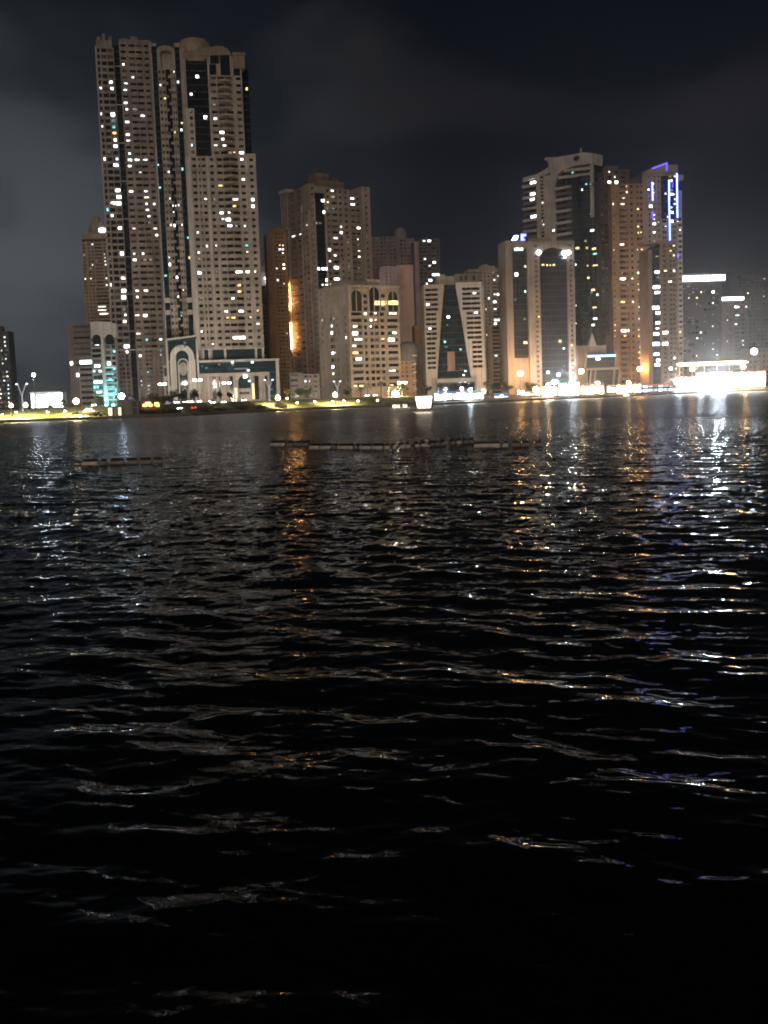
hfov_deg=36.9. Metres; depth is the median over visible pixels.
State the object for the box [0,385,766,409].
ground
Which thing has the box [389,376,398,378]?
window
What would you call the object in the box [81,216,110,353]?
apartment tower
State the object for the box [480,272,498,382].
window
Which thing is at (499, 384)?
shade tree
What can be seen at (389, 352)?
window
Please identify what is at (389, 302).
window
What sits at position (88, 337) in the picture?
window
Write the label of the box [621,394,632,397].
boat
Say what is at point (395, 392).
street lamp
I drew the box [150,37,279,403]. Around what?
apartment tower
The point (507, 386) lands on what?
shade tree
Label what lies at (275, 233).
window
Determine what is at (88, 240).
window
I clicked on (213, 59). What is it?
tall window
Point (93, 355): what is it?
window
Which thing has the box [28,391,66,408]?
billboard
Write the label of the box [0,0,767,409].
sky
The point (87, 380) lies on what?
window
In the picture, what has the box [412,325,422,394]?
apartment block
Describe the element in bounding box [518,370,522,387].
street lamp
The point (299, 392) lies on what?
shade tree
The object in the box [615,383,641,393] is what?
kiosk
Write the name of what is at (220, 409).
shrub
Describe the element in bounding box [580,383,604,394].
kiosk
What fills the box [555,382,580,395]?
kiosk
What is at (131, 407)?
pump house
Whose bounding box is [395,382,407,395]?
shade tree
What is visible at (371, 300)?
arch window
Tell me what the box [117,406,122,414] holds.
lit doorway
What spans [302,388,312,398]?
shade tree
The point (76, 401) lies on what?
street lamp
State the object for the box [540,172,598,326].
window
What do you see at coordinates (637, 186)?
window
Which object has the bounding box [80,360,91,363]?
window
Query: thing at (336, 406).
quay edge
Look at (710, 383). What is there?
kiosk
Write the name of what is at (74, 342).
window
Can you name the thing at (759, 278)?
window
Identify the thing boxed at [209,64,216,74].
tall window
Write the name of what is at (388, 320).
window
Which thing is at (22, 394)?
fork mast
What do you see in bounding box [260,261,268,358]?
apartment block
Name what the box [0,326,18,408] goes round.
apartment block
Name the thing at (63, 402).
shade tree
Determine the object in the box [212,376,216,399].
tall window
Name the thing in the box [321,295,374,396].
window
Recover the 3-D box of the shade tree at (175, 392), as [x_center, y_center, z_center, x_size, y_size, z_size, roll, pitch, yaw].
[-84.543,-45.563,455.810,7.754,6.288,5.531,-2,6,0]
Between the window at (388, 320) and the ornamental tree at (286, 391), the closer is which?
the ornamental tree at (286, 391)
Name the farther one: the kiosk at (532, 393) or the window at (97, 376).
the kiosk at (532, 393)
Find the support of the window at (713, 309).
in the office building at (702, 317)
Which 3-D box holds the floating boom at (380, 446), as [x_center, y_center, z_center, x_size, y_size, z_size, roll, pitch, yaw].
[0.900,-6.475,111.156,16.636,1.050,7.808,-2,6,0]
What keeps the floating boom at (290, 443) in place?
on the water
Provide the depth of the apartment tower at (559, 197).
694.86 m
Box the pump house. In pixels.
[116,400,140,414]
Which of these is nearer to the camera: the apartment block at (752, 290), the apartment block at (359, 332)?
the apartment block at (359, 332)
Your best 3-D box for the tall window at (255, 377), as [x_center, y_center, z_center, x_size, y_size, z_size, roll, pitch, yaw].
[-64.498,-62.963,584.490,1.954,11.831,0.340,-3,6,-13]
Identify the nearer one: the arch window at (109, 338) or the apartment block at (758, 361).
the arch window at (109, 338)
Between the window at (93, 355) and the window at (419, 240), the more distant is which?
the window at (419, 240)
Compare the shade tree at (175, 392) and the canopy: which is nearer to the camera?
the shade tree at (175, 392)
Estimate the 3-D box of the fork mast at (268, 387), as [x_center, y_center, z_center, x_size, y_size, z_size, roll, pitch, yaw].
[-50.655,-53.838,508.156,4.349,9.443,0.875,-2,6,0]
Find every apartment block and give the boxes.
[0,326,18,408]
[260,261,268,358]
[317,279,401,398]
[371,227,413,279]
[377,265,414,343]
[400,341,417,395]
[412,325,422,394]
[453,264,500,394]
[639,241,677,388]
[722,297,747,371]
[731,274,767,310]
[741,348,767,384]
[748,310,767,347]
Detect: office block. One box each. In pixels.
[66,324,93,406]
[90,321,120,406]
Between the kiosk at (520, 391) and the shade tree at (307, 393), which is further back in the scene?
the kiosk at (520, 391)
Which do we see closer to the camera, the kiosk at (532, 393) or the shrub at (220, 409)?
the shrub at (220, 409)
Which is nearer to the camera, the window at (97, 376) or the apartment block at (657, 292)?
the window at (97, 376)
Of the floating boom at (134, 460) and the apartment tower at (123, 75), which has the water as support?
the floating boom at (134, 460)
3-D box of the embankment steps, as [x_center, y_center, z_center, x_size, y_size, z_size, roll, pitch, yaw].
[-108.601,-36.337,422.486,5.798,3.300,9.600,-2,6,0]
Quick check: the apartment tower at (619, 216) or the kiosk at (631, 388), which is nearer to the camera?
the kiosk at (631, 388)
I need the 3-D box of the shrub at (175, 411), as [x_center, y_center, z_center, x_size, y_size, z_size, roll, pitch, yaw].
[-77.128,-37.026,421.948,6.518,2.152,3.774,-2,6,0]
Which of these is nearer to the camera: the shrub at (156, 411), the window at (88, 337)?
the shrub at (156, 411)
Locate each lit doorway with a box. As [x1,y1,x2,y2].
[107,407,114,415]
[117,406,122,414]
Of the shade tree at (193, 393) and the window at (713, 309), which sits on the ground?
the shade tree at (193, 393)
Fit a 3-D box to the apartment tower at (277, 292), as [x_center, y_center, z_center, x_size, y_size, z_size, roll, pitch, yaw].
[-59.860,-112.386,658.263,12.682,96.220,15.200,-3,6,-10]
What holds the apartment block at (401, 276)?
on the ground
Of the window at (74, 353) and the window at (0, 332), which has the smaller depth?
the window at (74, 353)
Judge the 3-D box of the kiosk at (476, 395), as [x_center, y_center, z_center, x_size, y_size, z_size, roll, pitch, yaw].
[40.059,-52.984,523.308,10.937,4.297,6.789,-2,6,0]
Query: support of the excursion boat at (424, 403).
on the water
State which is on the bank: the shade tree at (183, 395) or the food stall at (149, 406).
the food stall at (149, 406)
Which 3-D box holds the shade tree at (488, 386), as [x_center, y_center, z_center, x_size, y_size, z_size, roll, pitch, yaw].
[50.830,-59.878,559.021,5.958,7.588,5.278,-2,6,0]
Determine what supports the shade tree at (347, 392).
on the ground
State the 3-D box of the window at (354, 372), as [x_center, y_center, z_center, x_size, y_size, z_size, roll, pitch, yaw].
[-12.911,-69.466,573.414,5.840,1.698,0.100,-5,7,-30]
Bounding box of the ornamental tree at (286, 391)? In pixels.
[284,388,289,397]
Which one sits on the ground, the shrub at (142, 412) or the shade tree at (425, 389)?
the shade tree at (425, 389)
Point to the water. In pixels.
(462, 733)
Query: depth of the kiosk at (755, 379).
676.34 m
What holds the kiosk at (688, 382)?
on the promenade
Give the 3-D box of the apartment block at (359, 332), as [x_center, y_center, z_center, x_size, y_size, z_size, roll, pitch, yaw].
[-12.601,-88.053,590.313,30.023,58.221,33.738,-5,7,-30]
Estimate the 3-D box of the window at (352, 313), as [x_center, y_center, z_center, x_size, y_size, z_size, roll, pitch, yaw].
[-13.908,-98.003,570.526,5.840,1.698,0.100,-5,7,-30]
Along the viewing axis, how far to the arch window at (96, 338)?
552.34 m
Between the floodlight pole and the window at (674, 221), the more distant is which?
the window at (674, 221)
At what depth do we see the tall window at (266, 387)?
585.53 m
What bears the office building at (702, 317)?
on the ground
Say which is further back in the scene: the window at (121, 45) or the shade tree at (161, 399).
the window at (121, 45)
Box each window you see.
[0,332,10,407]
[73,325,88,327]
[73,331,88,332]
[73,336,89,338]
[74,342,89,343]
[74,347,89,349]
[74,353,90,354]
[75,364,90,365]
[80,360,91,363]
[80,368,91,370]
[81,379,92,381]
[81,385,92,387]
[82,240,107,321]
[82,396,93,398]
[82,402,93,404]
[92,354,100,357]
[93,335,100,344]
[93,375,102,378]
[97,44,163,402]
[105,334,113,344]
[158,71,260,345]
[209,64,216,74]
[210,56,218,63]
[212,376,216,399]
[220,55,229,74]
[229,376,233,399]
[233,69,239,75]
[254,376,258,399]
[261,287,268,356]
[265,376,267,399]
[275,233,288,398]
[282,187,368,373]
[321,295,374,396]
[351,290,361,310]
[351,312,360,314]
[351,319,360,321]
[353,364,362,366]
[353,371,362,373]
[369,287,378,310]
[373,238,412,277]
[386,301,397,304]
[387,319,396,321]
[388,291,397,310]
[388,351,397,353]
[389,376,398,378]
[419,240,438,284]
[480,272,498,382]
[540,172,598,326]
[540,247,565,256]
[601,176,642,382]
[647,176,682,375]
[669,245,675,386]
[683,285,718,374]
[727,302,746,370]
[739,278,767,310]
[749,315,758,347]
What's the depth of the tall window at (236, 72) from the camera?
572.88 m
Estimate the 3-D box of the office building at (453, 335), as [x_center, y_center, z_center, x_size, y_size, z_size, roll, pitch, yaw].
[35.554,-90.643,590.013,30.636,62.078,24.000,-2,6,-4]
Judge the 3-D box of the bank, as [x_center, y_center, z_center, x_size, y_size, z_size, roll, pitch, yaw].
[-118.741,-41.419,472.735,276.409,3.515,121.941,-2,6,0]
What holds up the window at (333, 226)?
in the apartment tower at (325, 222)
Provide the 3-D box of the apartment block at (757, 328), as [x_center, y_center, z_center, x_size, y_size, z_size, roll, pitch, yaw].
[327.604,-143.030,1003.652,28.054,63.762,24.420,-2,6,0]
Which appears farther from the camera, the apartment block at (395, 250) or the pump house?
the apartment block at (395, 250)
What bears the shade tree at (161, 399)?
on the bank
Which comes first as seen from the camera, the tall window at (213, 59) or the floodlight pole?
the floodlight pole
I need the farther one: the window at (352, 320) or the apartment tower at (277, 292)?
the apartment tower at (277, 292)
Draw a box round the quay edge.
[13,389,754,419]
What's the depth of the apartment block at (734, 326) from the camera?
792.28 m
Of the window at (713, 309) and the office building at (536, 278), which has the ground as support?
the office building at (536, 278)
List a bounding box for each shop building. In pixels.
[288,373,319,399]
[576,333,620,390]
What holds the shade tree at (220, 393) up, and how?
on the ground
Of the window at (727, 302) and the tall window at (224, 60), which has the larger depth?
the window at (727, 302)
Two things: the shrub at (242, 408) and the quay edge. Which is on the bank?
the shrub at (242, 408)
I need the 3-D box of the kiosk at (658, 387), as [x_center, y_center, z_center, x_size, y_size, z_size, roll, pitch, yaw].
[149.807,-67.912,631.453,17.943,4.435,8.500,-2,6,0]
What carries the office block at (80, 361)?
on the ground
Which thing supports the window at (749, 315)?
in the apartment block at (757, 328)
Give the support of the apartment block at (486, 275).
on the ground
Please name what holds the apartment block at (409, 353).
on the ground
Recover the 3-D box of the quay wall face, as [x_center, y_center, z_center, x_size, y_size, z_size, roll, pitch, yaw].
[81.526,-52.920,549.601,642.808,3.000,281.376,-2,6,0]
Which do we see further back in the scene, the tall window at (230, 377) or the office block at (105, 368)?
the tall window at (230, 377)
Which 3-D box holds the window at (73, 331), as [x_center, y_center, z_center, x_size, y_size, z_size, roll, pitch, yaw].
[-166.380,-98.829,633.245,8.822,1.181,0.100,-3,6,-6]
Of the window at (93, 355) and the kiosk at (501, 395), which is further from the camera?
the window at (93, 355)
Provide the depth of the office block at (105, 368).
555.67 m
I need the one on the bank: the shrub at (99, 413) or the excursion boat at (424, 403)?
the shrub at (99, 413)
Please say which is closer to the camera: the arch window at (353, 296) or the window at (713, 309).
the arch window at (353, 296)
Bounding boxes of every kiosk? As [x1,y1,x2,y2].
[433,391,461,400]
[461,390,484,399]
[493,393,508,398]
[516,388,525,395]
[525,391,540,395]
[541,385,557,396]
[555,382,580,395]
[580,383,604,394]
[606,385,616,392]
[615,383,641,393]
[642,383,674,391]
[674,376,698,389]
[694,371,732,389]
[733,370,765,387]
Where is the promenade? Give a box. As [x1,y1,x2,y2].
[432,385,767,402]
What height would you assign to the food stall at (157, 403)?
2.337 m
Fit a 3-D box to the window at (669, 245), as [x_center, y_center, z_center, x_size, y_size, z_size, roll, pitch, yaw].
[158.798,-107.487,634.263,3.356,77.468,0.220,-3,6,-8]
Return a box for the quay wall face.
[0,389,767,422]
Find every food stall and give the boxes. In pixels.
[145,401,152,407]
[154,402,159,407]
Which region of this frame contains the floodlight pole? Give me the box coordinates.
[32,374,35,408]
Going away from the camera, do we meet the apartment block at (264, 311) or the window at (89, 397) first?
the window at (89, 397)
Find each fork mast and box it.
[15,383,27,410]
[264,379,273,400]
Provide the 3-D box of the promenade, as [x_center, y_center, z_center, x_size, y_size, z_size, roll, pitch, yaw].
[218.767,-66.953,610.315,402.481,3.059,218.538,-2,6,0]
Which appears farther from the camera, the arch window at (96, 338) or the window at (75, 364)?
the window at (75, 364)
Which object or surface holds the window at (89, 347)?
in the office block at (80, 361)
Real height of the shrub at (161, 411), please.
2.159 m
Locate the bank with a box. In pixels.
[0,396,416,419]
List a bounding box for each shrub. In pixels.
[90,411,106,415]
[135,409,153,414]
[144,410,161,413]
[155,409,168,413]
[166,408,180,412]
[197,407,213,411]
[212,406,230,410]
[234,405,248,409]
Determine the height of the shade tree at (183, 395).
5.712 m
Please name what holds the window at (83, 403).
in the office block at (80, 361)
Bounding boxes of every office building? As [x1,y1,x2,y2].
[420,273,485,395]
[498,238,576,394]
[683,273,724,375]
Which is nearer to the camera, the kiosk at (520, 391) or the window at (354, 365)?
the kiosk at (520, 391)
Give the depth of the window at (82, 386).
632.41 m
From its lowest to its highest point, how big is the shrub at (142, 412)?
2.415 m
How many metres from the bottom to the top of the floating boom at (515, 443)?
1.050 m
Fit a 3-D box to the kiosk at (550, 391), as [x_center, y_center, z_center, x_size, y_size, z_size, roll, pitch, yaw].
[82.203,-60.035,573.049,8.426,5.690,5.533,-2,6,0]
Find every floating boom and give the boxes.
[82,455,162,464]
[270,439,308,445]
[309,436,475,449]
[473,438,542,447]
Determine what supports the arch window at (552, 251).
in the office building at (536, 278)
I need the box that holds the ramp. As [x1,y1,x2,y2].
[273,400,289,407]
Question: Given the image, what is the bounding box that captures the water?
[0,391,767,1023]
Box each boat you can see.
[390,404,404,409]
[405,395,443,411]
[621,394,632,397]
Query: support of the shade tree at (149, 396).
on the bank
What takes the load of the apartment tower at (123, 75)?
on the ground
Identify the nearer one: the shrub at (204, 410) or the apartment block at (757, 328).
the shrub at (204, 410)
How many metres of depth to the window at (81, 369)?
631.41 m
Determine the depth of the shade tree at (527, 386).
591.65 m
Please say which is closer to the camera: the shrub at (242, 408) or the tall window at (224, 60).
the shrub at (242, 408)
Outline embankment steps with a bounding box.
[78,408,93,415]
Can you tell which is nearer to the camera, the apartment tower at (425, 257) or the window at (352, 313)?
the window at (352, 313)
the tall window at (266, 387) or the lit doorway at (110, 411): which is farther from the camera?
the tall window at (266, 387)
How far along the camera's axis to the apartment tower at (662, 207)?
715.92 m
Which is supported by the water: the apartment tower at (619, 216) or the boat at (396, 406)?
the boat at (396, 406)
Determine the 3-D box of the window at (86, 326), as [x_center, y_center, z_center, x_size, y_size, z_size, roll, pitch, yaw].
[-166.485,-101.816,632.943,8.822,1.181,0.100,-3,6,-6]
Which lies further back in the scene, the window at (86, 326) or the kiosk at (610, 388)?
the window at (86, 326)
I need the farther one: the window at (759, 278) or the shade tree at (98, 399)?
the window at (759, 278)
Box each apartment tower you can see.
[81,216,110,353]
[95,34,165,404]
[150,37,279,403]
[264,228,291,399]
[279,166,372,398]
[410,239,439,324]
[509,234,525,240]
[522,148,603,345]
[595,166,643,383]
[630,163,683,375]
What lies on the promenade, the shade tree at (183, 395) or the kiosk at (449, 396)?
the kiosk at (449, 396)
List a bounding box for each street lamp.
[73,398,78,413]
[392,389,398,395]
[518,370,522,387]
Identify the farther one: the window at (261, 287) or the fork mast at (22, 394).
the window at (261, 287)
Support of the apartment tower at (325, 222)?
on the ground
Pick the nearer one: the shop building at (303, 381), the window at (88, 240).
the shop building at (303, 381)
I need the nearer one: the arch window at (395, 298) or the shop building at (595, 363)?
the arch window at (395, 298)
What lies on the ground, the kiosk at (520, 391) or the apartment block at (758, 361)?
the apartment block at (758, 361)
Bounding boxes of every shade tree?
[54,397,68,407]
[94,395,104,406]
[141,392,167,401]
[152,395,172,405]
[163,389,178,403]
[178,390,187,403]
[189,388,199,402]
[217,391,222,401]
[294,387,304,399]
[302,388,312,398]
[343,389,350,397]
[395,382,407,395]
[421,385,431,395]
[483,381,494,395]
[492,380,503,392]
[503,380,513,389]
[525,381,536,390]
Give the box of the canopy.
[676,360,747,375]
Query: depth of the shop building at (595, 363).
636.67 m

